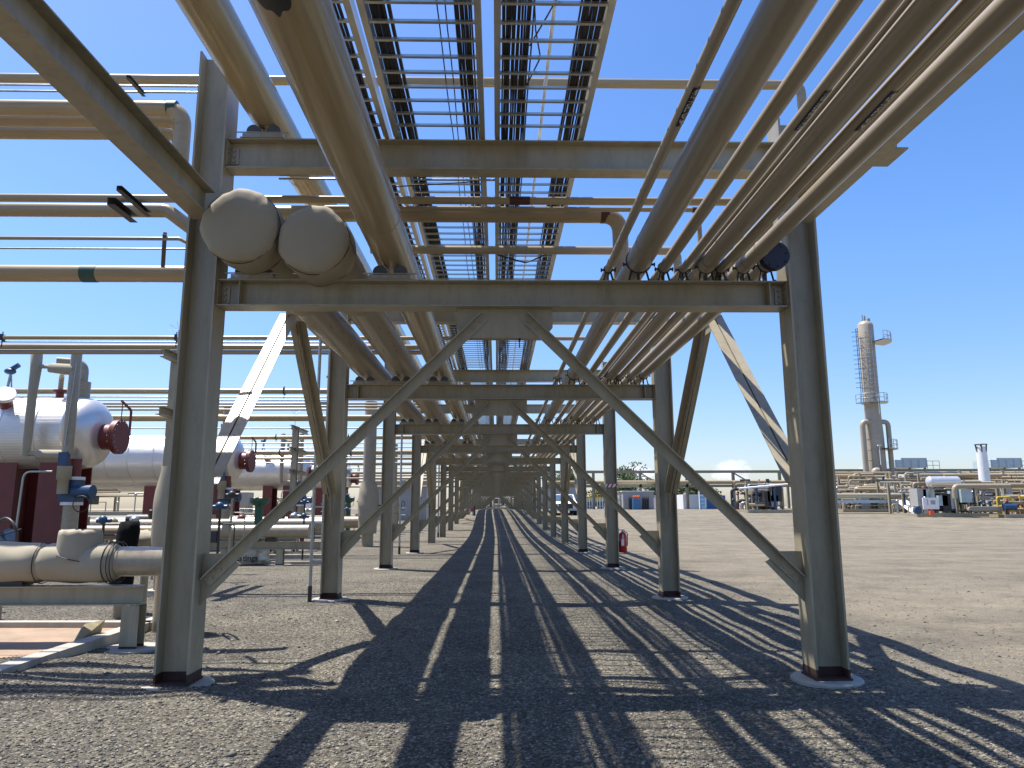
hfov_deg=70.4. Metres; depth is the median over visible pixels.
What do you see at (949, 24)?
process pipe
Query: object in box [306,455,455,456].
cross pipe
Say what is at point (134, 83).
strut hanger
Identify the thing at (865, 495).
cross pipe
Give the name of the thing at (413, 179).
conduit
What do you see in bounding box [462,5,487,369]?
power cable
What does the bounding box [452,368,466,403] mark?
cable tray
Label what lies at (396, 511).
wrapped riser
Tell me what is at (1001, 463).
air cooler
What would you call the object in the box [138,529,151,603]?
canvas bundle
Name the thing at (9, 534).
wheel valve
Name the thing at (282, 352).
cross pipe
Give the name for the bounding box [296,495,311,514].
actuated valve
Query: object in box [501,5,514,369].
power cable
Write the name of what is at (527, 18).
power cable
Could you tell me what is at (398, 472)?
cross pipe
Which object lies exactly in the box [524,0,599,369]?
power cable
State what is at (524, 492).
rack frame
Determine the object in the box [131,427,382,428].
cross pipe
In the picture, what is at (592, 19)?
power cable
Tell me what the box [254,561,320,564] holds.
curb
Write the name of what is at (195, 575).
rack frame
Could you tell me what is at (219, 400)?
cross pipe
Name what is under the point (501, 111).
power cable
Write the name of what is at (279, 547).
pipe stand
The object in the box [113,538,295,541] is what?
pipe stand
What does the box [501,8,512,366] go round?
power cable
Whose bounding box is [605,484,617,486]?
hazard tape
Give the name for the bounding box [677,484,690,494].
tree
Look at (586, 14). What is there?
power cable
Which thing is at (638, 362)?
side strut
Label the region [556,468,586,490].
tree
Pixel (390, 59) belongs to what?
power cable
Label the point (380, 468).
cross pipe
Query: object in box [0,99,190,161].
cross pipe
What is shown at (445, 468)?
rack frame
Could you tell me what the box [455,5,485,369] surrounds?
power cable
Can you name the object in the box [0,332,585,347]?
cross pipe
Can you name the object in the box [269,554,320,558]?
curb
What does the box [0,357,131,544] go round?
pressure vessel
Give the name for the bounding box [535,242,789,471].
process pipe
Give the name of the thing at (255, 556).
concrete block
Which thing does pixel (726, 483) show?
elevated pipeway
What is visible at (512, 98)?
power cable
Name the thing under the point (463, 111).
power cable
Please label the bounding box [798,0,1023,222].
side strut
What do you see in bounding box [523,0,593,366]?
power cable
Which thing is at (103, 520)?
instrument stand
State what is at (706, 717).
dry straw
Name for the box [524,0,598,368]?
power cable
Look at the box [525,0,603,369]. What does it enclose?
power cable
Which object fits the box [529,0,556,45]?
loose cable
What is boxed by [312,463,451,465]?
cross pipe
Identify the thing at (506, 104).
power cable
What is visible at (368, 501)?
wrapped riser
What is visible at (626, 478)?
tree
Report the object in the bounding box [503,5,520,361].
power cable
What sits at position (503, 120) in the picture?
power cable
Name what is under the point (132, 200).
strut hanger
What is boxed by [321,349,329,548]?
riser cover
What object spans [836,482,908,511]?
process skid
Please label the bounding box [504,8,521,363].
power cable
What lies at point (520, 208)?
cross pipe
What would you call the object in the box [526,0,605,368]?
power cable
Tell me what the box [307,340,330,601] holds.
conduit riser
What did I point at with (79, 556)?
ground pipe
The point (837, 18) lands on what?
process pipe
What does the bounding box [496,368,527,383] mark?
cable tray
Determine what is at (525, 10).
power cable
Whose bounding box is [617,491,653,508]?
storage container
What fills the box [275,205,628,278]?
cross pipe
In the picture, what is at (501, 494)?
rack frame
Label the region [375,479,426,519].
equipment shed
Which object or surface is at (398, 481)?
cross pipe
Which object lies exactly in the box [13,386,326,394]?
cross pipe
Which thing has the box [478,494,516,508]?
rack frame
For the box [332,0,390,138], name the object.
cable tray
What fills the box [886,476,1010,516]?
compressor skid
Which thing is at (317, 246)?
capped pipe
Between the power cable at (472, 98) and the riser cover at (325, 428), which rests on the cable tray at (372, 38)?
the power cable at (472, 98)
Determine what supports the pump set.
on the ground
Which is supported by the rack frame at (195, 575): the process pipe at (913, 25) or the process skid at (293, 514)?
the process pipe at (913, 25)
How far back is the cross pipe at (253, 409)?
26.46 m
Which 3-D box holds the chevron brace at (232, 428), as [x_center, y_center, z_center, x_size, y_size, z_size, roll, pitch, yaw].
[-3.189,0.456,10.362,0.250,3.150,6.010,0,-10,-1]
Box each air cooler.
[886,458,939,486]
[972,458,1023,468]
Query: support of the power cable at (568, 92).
on the cable tray at (601, 43)
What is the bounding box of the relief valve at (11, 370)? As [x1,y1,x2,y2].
[4,363,20,387]
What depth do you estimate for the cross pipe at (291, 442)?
36.48 m
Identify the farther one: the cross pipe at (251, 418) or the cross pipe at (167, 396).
the cross pipe at (251, 418)
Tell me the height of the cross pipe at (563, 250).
0.857 m
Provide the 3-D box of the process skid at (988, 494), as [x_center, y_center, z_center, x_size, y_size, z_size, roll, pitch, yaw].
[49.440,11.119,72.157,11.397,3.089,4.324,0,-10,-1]
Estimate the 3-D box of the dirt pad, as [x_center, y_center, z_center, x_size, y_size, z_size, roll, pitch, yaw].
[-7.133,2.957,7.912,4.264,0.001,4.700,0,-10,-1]
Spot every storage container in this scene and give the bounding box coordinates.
[536,487,576,508]
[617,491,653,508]
[700,495,724,508]
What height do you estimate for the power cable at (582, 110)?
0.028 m
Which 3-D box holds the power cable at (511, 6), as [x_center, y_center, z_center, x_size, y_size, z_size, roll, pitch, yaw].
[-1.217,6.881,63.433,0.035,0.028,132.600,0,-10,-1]
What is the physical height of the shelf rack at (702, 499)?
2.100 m
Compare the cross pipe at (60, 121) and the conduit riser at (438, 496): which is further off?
the conduit riser at (438, 496)
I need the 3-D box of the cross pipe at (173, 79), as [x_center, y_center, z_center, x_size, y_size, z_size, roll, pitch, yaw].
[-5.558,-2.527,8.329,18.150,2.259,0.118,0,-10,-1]
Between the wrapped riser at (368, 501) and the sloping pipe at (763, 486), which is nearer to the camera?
the wrapped riser at (368, 501)
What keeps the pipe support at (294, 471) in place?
on the ground
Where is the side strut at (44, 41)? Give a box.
[0,0,214,219]
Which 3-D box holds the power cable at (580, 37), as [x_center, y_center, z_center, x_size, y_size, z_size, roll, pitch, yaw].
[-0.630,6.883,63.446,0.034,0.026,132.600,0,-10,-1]
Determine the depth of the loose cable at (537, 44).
6.18 m
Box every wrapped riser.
[151,466,168,632]
[357,401,380,546]
[394,444,404,523]
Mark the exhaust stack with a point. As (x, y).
(982, 464)
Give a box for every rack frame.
[141,51,864,690]
[312,311,687,602]
[374,361,624,570]
[406,401,591,553]
[428,420,568,542]
[440,435,556,536]
[448,453,547,529]
[454,454,540,523]
[459,464,535,518]
[463,483,531,513]
[467,471,528,511]
[469,488,525,509]
[473,489,522,509]
[474,491,520,508]
[475,492,518,508]
[477,493,517,508]
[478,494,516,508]
[479,495,514,508]
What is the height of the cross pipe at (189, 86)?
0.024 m
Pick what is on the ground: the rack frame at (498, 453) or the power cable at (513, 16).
the rack frame at (498, 453)
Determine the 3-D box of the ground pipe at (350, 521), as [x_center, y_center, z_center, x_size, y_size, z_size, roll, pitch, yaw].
[-12.585,6.283,32.656,12.000,0.620,0.516,0,-10,-1]
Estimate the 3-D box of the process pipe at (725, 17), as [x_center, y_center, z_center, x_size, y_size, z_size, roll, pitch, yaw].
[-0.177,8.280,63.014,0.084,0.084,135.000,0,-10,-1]
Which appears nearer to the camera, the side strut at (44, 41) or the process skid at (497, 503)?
the side strut at (44, 41)
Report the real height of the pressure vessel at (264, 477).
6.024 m
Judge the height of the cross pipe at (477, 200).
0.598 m
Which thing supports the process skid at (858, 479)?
on the ground
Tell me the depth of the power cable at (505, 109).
6.93 m
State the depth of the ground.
8.14 m
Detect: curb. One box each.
[0,617,151,672]
[0,620,151,630]
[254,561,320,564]
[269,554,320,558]
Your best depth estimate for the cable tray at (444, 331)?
16.93 m
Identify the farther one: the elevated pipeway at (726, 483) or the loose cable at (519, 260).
the elevated pipeway at (726, 483)
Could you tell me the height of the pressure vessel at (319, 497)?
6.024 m
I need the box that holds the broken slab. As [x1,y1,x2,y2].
[74,620,104,640]
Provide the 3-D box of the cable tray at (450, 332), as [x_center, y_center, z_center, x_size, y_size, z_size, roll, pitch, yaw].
[-0.961,-1.011,17.203,0.954,0.130,6.564,0,-10,-1]
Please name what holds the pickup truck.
on the ground
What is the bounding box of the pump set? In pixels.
[976,493,1023,517]
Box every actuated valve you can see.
[57,459,96,529]
[218,476,241,518]
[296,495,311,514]
[345,487,354,515]
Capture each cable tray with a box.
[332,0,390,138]
[356,0,484,139]
[391,134,432,279]
[398,132,489,279]
[437,324,456,369]
[446,324,491,369]
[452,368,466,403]
[460,366,492,403]
[471,414,493,423]
[494,0,616,139]
[495,133,579,279]
[496,340,535,369]
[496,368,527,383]
[496,416,517,423]
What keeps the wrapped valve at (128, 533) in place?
on the ground
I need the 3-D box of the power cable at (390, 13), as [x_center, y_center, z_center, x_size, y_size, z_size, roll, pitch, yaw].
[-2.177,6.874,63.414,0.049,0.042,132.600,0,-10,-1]
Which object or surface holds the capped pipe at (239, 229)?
on the rack frame at (195, 575)
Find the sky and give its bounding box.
[0,0,1023,508]
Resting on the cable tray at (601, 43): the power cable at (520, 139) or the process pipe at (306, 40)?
the power cable at (520, 139)
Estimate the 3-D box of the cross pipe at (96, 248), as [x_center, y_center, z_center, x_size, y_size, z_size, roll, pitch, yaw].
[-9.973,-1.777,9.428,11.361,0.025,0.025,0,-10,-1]
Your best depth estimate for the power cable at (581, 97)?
6.38 m
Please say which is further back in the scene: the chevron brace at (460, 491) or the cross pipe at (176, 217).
the chevron brace at (460, 491)
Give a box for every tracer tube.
[531,0,912,464]
[538,0,987,464]
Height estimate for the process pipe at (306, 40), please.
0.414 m
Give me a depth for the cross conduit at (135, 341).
15.24 m
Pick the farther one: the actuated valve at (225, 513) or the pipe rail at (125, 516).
the pipe rail at (125, 516)
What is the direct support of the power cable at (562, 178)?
on the cable tray at (601, 43)
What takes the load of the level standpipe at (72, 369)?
attached to the pressure vessel at (100, 434)
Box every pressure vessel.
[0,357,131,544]
[91,408,256,518]
[91,434,317,516]
[118,460,359,515]
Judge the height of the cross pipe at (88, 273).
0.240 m
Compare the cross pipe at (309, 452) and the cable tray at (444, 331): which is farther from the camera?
the cross pipe at (309, 452)
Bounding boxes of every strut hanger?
[107,197,137,222]
[116,186,151,216]
[126,75,145,96]
[161,232,166,267]
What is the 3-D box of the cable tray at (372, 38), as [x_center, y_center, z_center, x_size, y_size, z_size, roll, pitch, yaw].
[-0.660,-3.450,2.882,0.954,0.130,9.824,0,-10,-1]
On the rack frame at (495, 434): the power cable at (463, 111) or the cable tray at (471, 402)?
the cable tray at (471, 402)
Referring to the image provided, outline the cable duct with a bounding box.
[837,500,895,502]
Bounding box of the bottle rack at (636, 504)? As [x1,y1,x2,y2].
[632,496,640,509]
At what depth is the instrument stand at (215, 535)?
16.51 m
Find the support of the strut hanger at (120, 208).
attached to the cross pipe at (477, 200)
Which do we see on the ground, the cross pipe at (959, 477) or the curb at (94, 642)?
the curb at (94, 642)
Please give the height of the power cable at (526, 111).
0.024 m
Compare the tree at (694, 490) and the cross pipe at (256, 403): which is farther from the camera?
the tree at (694, 490)
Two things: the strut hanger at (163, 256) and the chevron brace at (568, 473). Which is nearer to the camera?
the strut hanger at (163, 256)
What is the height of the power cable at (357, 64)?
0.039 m
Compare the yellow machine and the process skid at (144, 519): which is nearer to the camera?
the process skid at (144, 519)
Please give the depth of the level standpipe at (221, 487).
28.43 m
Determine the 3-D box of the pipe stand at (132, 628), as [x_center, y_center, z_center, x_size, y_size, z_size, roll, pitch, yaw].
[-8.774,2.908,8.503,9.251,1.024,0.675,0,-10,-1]
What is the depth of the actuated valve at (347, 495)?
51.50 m
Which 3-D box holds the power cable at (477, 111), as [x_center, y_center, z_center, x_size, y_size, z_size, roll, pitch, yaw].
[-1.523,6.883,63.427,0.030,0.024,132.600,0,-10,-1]
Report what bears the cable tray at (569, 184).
on the rack frame at (195, 575)
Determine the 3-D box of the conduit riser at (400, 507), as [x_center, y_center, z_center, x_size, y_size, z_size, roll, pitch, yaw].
[-3.948,3.657,26.283,0.243,4.985,0.082,0,-10,-1]
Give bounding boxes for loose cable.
[392,181,474,186]
[482,243,551,262]
[516,8,540,103]
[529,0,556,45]
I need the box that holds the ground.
[0,507,1023,767]
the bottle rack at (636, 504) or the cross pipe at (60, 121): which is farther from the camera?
the bottle rack at (636, 504)
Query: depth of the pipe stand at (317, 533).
32.61 m
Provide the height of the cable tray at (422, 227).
0.130 m
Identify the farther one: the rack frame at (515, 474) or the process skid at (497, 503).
the process skid at (497, 503)
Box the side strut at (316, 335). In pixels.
[301,320,334,351]
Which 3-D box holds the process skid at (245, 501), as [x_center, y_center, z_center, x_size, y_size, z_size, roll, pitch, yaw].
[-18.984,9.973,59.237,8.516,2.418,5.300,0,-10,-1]
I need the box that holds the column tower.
[851,315,897,474]
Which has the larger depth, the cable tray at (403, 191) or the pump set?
the pump set
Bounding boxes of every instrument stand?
[96,515,115,542]
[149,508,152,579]
[210,502,234,553]
[222,491,245,561]
[299,513,314,559]
[300,499,311,513]
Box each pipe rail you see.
[88,516,253,516]
[239,508,403,515]
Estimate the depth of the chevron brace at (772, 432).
9.98 m
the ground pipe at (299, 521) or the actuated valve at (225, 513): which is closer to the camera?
the ground pipe at (299, 521)
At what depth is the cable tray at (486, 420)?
32.53 m
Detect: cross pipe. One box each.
[0,73,818,256]
[0,84,197,87]
[0,90,196,93]
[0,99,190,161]
[0,116,174,143]
[0,127,172,141]
[0,194,743,244]
[0,203,187,232]
[0,236,185,243]
[0,247,184,249]
[0,265,183,281]
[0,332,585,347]
[0,344,444,349]
[0,350,453,354]
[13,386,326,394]
[17,396,326,396]
[95,399,326,400]
[102,403,416,404]
[105,405,418,407]
[108,409,421,410]
[112,415,427,420]
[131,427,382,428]
[240,434,442,439]
[242,442,421,443]
[244,447,411,447]
[245,450,411,457]
[256,457,444,459]
[256,462,411,462]
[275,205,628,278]
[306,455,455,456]
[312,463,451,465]
[324,205,701,242]
[346,477,461,478]
[347,468,440,468]
[347,471,448,473]
[350,486,467,487]
[359,475,448,476]
[359,480,464,482]
[370,245,681,273]
[835,471,1023,473]
[836,476,1023,479]
[837,493,909,497]
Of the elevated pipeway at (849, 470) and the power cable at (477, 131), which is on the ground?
the elevated pipeway at (849, 470)
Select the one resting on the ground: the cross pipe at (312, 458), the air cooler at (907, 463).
the air cooler at (907, 463)
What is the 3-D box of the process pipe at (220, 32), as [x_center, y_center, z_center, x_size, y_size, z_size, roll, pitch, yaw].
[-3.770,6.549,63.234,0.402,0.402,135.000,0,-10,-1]
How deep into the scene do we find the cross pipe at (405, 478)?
47.97 m
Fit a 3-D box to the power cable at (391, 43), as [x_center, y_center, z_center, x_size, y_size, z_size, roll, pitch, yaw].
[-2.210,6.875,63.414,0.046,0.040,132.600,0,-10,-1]
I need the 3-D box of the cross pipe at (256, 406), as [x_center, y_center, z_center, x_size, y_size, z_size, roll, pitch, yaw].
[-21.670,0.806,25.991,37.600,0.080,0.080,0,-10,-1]
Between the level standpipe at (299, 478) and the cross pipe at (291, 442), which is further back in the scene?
the level standpipe at (299, 478)
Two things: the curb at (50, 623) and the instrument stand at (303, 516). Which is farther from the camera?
the instrument stand at (303, 516)
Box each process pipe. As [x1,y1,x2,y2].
[175,0,468,455]
[248,0,484,471]
[513,0,741,471]
[516,0,817,471]
[524,0,902,471]
[525,0,863,465]
[526,0,957,471]
[530,0,984,471]
[532,0,1023,471]
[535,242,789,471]
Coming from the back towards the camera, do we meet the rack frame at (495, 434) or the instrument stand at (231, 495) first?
the rack frame at (495, 434)
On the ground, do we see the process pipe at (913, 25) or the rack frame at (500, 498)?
the rack frame at (500, 498)
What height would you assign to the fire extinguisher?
0.655 m
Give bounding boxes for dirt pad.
[0,628,114,657]
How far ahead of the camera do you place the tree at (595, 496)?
110.69 m
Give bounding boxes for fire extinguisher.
[618,528,627,552]
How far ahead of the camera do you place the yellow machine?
89.10 m
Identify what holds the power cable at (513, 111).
on the cable tray at (601, 43)
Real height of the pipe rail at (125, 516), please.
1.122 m
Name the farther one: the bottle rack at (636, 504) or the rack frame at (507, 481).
the bottle rack at (636, 504)
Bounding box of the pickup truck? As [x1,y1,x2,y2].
[556,494,576,514]
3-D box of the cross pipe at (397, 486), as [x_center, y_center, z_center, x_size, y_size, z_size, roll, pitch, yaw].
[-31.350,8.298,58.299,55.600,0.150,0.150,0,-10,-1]
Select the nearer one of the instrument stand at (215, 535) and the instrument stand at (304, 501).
the instrument stand at (215, 535)
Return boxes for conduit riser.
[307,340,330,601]
[398,417,406,553]
[437,464,441,536]
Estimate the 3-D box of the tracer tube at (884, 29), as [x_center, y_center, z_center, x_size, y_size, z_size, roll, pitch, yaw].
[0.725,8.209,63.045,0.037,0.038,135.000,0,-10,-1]
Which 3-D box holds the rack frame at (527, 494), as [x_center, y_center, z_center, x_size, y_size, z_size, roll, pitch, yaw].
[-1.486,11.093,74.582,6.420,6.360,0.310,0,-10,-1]
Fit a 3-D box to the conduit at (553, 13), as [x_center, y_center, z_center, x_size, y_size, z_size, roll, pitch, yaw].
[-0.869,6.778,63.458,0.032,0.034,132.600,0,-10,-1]
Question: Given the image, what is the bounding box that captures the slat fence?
[587,498,619,508]
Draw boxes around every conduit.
[0,341,368,342]
[279,178,494,180]
[512,0,555,369]
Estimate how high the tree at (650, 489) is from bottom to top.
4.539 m
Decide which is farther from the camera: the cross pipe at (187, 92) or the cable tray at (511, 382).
the cable tray at (511, 382)
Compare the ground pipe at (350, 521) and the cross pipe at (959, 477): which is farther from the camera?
the cross pipe at (959, 477)
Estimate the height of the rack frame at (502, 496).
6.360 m
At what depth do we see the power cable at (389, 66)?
6.78 m
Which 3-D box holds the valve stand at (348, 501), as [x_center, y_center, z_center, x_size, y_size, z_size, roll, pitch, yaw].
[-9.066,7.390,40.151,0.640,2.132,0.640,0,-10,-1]
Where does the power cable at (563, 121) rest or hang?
on the cable tray at (601, 43)
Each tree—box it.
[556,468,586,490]
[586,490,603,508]
[601,475,638,490]
[617,461,649,490]
[643,479,655,494]
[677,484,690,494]
[681,479,721,493]
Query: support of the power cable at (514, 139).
on the cable tray at (601, 43)
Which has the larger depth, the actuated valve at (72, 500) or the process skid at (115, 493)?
the process skid at (115, 493)
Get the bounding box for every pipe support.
[147,322,178,594]
[288,413,308,512]
[344,456,350,529]
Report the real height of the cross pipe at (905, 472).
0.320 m
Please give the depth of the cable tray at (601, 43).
6.30 m
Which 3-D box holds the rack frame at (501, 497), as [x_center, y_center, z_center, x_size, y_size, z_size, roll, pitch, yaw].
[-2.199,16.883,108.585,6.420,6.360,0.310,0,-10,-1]
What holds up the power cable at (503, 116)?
on the cable tray at (601, 43)
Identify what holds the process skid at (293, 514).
on the ground
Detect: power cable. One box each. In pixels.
[333,3,451,368]
[336,3,452,368]
[368,4,461,368]
[372,4,462,368]
[376,4,463,368]
[380,4,464,368]
[381,4,466,369]
[386,4,467,369]
[436,5,479,363]
[445,5,482,366]
[454,5,485,366]
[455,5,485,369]
[457,5,486,369]
[459,5,485,361]
[460,5,486,363]
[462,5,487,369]
[464,5,486,346]
[466,5,488,369]
[467,5,487,361]
[468,5,488,363]
[470,5,489,366]
[470,10,489,369]
[498,5,503,369]
[499,5,505,354]
[499,5,507,369]
[500,5,508,350]
[500,5,509,358]
[500,5,512,369]
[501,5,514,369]
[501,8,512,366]
[502,5,516,358]
[502,5,518,369]
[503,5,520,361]
[503,37,519,369]
[504,6,523,369]
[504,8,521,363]
[505,6,526,363]
[505,6,528,369]
[506,6,529,358]
[506,6,531,369]
[507,6,534,363]
[520,0,581,366]
[520,0,586,369]
[521,0,582,363]
[521,0,584,368]
[521,0,587,369]
[522,0,589,366]
[522,0,590,368]
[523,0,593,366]
[523,0,594,368]
[523,0,596,369]
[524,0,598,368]
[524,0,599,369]
[525,0,597,361]
[525,0,601,366]
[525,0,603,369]
[525,80,585,368]
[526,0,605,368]
[526,0,607,369]
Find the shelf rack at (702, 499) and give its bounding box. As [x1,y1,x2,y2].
[698,491,706,508]
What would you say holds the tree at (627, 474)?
on the ground
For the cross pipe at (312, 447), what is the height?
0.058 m
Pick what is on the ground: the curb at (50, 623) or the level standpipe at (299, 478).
the curb at (50, 623)
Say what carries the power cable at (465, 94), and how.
on the cable tray at (372, 38)
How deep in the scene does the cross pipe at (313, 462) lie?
37.32 m
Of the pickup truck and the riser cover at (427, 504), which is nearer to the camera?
the riser cover at (427, 504)
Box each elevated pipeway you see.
[547,470,790,508]
[786,469,1023,507]
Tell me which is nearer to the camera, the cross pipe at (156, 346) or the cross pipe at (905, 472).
the cross pipe at (156, 346)
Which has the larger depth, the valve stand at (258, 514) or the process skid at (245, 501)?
the process skid at (245, 501)
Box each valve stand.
[249,498,269,541]
[345,498,354,529]
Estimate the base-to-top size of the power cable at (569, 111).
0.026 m
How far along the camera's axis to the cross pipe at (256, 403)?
25.99 m
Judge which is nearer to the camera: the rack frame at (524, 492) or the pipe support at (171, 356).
the pipe support at (171, 356)
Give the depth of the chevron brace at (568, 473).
31.88 m
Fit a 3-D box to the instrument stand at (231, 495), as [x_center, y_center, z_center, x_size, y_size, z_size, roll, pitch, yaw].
[-7.093,3.755,18.440,0.576,2.080,0.193,0,-10,-1]
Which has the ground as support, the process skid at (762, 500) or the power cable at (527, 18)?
the process skid at (762, 500)
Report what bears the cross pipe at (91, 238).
attached to the strut hanger at (163, 256)
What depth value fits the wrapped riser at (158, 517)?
9.75 m
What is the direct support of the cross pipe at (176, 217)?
attached to the strut hanger at (120, 208)
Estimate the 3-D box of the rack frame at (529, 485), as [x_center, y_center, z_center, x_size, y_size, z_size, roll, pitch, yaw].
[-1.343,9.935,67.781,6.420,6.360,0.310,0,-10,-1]
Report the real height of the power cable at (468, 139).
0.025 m
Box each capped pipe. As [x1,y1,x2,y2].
[200,188,461,465]
[278,205,474,471]
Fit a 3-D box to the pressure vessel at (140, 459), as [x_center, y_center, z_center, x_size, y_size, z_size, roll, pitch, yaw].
[-19.230,3.988,29.549,17.070,6.024,2.181,0,-10,-1]
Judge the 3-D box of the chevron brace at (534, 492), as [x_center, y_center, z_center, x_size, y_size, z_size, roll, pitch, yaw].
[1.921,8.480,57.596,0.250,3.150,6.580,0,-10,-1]
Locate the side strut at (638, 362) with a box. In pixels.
[617,350,649,383]
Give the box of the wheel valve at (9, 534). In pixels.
[0,517,21,619]
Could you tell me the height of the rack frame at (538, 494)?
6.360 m
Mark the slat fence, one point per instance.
(597, 506)
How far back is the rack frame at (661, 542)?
13.57 m
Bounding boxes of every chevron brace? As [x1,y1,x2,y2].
[214,311,336,523]
[420,439,433,506]
[459,481,461,504]
[533,480,536,504]
[562,441,576,503]
[664,315,789,520]
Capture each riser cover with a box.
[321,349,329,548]
[426,456,428,518]
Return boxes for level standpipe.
[15,354,82,526]
[217,408,230,498]
[279,433,303,501]
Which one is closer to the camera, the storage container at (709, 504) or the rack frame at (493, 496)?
the storage container at (709, 504)
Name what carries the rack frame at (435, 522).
on the ground
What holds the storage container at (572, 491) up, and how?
on the ground
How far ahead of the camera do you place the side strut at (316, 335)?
12.42 m
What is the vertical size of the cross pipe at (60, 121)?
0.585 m
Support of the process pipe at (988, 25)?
on the rack frame at (195, 575)
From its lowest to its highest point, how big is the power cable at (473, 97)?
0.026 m
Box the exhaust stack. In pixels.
[974,444,992,506]
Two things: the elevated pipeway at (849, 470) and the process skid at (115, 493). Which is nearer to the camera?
the process skid at (115, 493)
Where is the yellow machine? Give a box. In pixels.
[587,494,603,508]
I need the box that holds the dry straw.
[688,713,724,722]
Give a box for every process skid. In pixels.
[87,513,151,541]
[88,489,143,514]
[212,511,301,553]
[239,492,311,514]
[481,496,511,508]
[730,479,791,512]
[835,473,920,508]
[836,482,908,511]
[899,470,1023,507]
[964,480,1023,511]
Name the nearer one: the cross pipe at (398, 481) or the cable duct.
the cross pipe at (398, 481)
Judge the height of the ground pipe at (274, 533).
0.480 m
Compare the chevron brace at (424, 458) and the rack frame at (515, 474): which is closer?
the chevron brace at (424, 458)
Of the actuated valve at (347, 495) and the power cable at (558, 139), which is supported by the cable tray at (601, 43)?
the power cable at (558, 139)
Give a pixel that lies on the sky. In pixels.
(927, 246)
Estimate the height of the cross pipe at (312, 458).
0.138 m
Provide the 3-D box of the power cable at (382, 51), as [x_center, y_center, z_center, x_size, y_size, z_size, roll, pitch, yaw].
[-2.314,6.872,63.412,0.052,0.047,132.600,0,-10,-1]
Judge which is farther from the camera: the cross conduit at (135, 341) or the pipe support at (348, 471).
the pipe support at (348, 471)
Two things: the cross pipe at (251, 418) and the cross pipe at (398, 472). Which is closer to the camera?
the cross pipe at (251, 418)
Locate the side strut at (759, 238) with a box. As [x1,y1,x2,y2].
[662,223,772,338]
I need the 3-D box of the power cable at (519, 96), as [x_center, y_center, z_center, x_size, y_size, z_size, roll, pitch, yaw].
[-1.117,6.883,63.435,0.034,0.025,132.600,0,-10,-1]
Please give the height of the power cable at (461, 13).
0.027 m
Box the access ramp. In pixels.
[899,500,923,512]
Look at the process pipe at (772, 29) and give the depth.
4.71 m
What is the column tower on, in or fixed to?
on the ground
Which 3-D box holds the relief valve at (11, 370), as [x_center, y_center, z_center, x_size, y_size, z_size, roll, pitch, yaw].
[-13.812,-0.210,20.038,0.415,0.762,0.247,0,-10,-1]
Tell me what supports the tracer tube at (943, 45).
attached to the process pipe at (988, 25)
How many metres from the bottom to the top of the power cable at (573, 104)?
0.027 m
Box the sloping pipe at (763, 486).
[739,483,787,488]
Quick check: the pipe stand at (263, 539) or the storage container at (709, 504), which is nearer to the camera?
the pipe stand at (263, 539)
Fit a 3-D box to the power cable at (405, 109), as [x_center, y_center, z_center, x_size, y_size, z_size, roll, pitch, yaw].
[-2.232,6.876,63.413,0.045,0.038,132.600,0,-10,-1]
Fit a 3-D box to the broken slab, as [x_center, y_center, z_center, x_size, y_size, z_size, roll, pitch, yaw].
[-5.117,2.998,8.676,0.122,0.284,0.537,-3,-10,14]
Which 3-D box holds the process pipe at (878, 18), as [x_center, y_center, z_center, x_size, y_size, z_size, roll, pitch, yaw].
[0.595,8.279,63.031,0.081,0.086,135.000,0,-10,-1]
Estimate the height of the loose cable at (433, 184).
0.103 m
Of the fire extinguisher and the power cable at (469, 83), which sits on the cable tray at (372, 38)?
the power cable at (469, 83)
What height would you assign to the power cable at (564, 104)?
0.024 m
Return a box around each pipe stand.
[0,584,154,653]
[104,541,320,565]
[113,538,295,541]
[310,530,355,535]
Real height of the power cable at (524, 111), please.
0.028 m
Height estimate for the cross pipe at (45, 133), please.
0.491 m
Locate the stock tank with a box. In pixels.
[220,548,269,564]
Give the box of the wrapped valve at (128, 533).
[108,521,139,618]
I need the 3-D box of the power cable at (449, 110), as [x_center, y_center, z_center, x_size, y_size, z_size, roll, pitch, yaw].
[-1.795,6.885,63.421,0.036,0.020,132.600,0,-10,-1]
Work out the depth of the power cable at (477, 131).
7.07 m
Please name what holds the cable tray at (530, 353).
on the rack frame at (495, 434)
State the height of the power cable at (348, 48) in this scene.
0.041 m
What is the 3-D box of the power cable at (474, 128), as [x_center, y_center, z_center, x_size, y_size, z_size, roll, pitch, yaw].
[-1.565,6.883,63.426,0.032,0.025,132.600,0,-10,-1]
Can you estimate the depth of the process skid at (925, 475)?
85.36 m
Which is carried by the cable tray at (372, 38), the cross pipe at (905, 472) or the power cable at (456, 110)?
the power cable at (456, 110)
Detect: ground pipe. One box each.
[0,529,162,585]
[87,525,310,541]
[90,518,321,530]
[96,516,357,527]
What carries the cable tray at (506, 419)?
on the rack frame at (435, 522)
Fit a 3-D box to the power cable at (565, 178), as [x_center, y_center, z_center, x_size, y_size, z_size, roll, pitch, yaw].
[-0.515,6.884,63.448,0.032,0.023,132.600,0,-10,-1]

